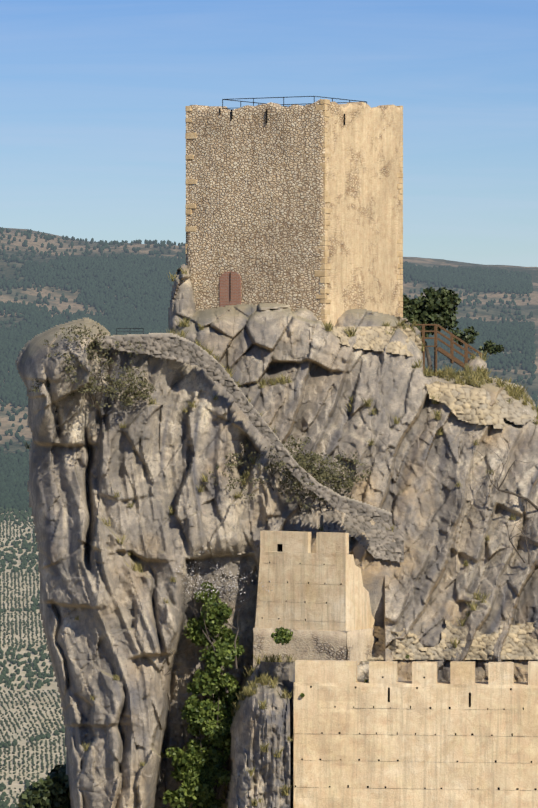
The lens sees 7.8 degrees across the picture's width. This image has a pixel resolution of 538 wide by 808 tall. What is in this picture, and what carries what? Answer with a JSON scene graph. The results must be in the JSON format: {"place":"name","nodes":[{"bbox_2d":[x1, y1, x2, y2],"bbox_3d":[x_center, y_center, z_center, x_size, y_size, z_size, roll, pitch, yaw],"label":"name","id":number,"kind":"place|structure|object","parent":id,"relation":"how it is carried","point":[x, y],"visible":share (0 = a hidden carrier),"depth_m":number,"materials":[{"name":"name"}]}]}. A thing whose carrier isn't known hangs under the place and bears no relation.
{"place":"outdoors","nodes":[
{"label":"outdoors","id":0,"kind":"place"},
{"bbox_2d":[0,228,537,807],"bbox_3d":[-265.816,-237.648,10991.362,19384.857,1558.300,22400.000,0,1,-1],"label":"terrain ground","id":1,"kind":"structure","parent":0,"point":[70,296],"depth_m":10536.18,"materials":[{"name":"green plant"}]},
{"bbox_2d":[0,227,537,807],"bbox_3d":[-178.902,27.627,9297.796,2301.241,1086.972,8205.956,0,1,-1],"label":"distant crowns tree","id":2,"kind":"object","parent":1,"relation":"on","point":[144,305],"visible":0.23,"depth_m":11339.32,"materials":[{"name":"green plant"}]},
{"bbox_2d":[15,264,537,807],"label":"limestone rock","id":3,"kind":"object","parent":1,"relation":"on","point":[159,458],"visible":0.58,"depth_m":187.52,"materials":[{"name":"grey stone"}]},
{"bbox_2d":[16,764,70,807],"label":"evergreen tree","id":4,"kind":"object","parent":3,"relation":"on","point":[52,789],"visible":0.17,"depth_m":188.71,"materials":[{"name":"green plant"}]},
{"bbox_2d":[29,378,75,401],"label":"dry scrub","id":5,"kind":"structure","parent":3,"relation":"on","point":[47,386],"depth_m":186.93,"materials":[{"name":"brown plant"}]},
{"bbox_2d":[43,323,148,408],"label":"shrub","id":6,"kind":"object","parent":3,"relation":"on","point":[92,378],"visible":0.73,"depth_m":185.94,"materials":[{"name":"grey plant"}]},
{"bbox_2d":[97,376,155,408],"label":"dry scrub","id":7,"kind":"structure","parent":3,"relation":"on","point":[128,400],"depth_m":186.91,"materials":[{"name":"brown plant"}]},
{"bbox_2d":[116,328,143,334],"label":"railing","id":8,"kind":"object","parent":3,"relation":"on","point":[129,328],"visible":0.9,"depth_m":190.83,"materials":[{"name":"grey metal"}]},
{"bbox_2d":[158,736,170,799],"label":"bare branches","id":9,"kind":"object","parent":3,"relation":"on","point":[163,775],"visible":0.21,"depth_m":189.00,"materials":[{"name":"brown plant"}]},
{"bbox_2d":[164,641,217,711],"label":"bare branches","id":10,"kind":"object","parent":3,"relation":"on","point":[174,671],"visible":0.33,"depth_m":186.70,"materials":[{"name":"brown plant"}]},
{"bbox_2d":[162,582,244,807],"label":"ivy","id":11,"kind":"object","parent":3,"relation":"on","point":[204,716],"visible":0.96,"depth_m":186.78,"materials":[{"name":"green plant"}]},
{"bbox_2d":[187,553,224,601],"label":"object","id":12,"kind":"object","parent":3,"relation":"on","point":[196,574],"visible":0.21,"depth_m":187.67,"materials":[{"name":"brown plant"}]},
{"bbox_2d":[178,548,275,692],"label":"green leafy shrub","id":13,"kind":"object","parent":3,"relation":"on","point":[209,640],"visible":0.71,"depth_m":186.56,"materials":[{"name":"leaves"},{"name":"grey bark"}]},
{"bbox_2d":[98,333,391,525],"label":"ruined stone wall","id":14,"kind":"structure","parent":3,"relation":"on","point":[171,346],"depth_m":186.45,"materials":[{"name":"grey stone"}]},
{"bbox_2d":[24,268,537,807],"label":"grass tufts","id":15,"kind":"object","parent":3,"relation":"on","point":[468,374],"visible":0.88,"depth_m":189.91,"materials":[{"name":"green plant"}]},
{"bbox_2d":[207,434,370,513],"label":"dry bush","id":16,"kind":"object","parent":3,"relation":"on","point":[326,475],"visible":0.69,"depth_m":186.69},
{"bbox_2d":[186,100,402,326],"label":"keep tower","id":17,"kind":"structure","parent":3,"relation":"on","point":[254,193],"depth_m":195.22,"materials":[{"name":"beige stone"}]},
{"bbox_2d":[220,271,240,306],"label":"door","id":18,"kind":"structure","parent":17,"relation":"in","point":[225,288],"depth_m":195.65,"materials":[{"name":"brown wood"}]},
{"bbox_2d":[219,108,344,300],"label":"window slits","id":19,"kind":"object","parent":17,"relation":"in","point":[266,122],"visible":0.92,"depth_m":195.43,"materials":[{"name":"black"}]},
{"bbox_2d":[185,99,402,323],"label":"corner quoins","id":20,"kind":"object","parent":17,"relation":"attached to","point":[321,273],"visible":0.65,"depth_m":193.24,"materials":[{"name":"beige stone"}]},
{"bbox_2d":[222,96,366,109],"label":"rooftop railing","id":21,"kind":"object","parent":17,"relation":"on","point":[253,102],"visible":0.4,"depth_m":197.12,"materials":[{"name":"grey metal"}]},
{"bbox_2d":[253,628,376,667],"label":"wall base","id":22,"kind":"object","parent":3,"relation":"on","point":[314,645],"visible":0.23,"depth_m":185.17,"materials":[{"name":"beige stone"}]},
{"bbox_2d":[255,530,375,630],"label":"tower","id":23,"kind":"structure","parent":3,"relation":"on","point":[320,590],"depth_m":185.19,"materials":[{"name":"beige concrete"}]},
{"bbox_2d":[323,511,403,561],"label":"ruined stone wall","id":24,"kind":"structure","parent":3,"relation":"on","point":[382,545],"depth_m":187.19,"materials":[{"name":"stone"}]},
{"bbox_2d":[332,326,421,355],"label":"stone wall","id":25,"kind":"structure","parent":3,"relation":"on","point":[368,338],"depth_m":192.55,"materials":[{"name":"beige stone"}]},
{"bbox_2d":[294,660,537,807],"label":"battlemented wall","id":26,"kind":"structure","parent":3,"relation":"on","point":[424,738],"depth_m":182.11,"materials":[{"name":"beige"}]},
{"bbox_2d":[271,627,408,707],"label":"wall weeds","id":27,"kind":"object","parent":26,"relation":"attached to","point":[283,636],"visible":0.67,"depth_m":183.02,"materials":[{"name":"green plant"}]},
{"bbox_2d":[403,287,460,370],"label":"holm oak tree","id":28,"kind":"object","parent":3,"relation":"on","point":[437,307],"visible":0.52,"depth_m":202.54,"materials":[{"name":"green plant"}]},
{"bbox_2d":[416,324,482,373],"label":"staircase railing","id":29,"kind":"object","parent":3,"relation":"on","point":[451,357],"visible":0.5,"depth_m":198.40,"materials":[{"name":"brown wood"}]},
{"bbox_2d":[367,620,537,659],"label":"stone wall","id":30,"kind":"structure","parent":3,"relation":"on","point":[520,643],"depth_m":185.49,"materials":[{"name":"beige stone"}]},
{"bbox_2d":[449,326,503,355],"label":"shrub","id":31,"kind":"object","parent":3,"relation":"on","point":[490,348],"visible":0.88,"depth_m":201.82,"materials":[{"name":"green plant"}]},
{"bbox_2d":[425,377,533,428],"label":"stone wall","id":32,"kind":"structure","parent":3,"relation":"on","point":[469,404],"depth_m":190.28,"materials":[{"name":"beige stone"}]},
{"bbox_2d":[472,424,537,510],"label":"bare tree","id":33,"kind":"object","parent":3,"relation":"on","point":[527,499],"visible":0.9,"depth_m":187.20,"materials":[{"name":"grey plant"}]},
{"bbox_2d":[497,499,533,563],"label":"bare shrub","id":34,"kind":"object","parent":3,"relation":"on","point":[519,537],"visible":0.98,"depth_m":186.16,"materials":[{"name":"brown plant"}]},
{"bbox_2d":[0,0,537,266],"label":"sky","id":35,"kind":"structure","parent":0,"point":[95,94],"materials":[{"name":"blue"}]}
]}

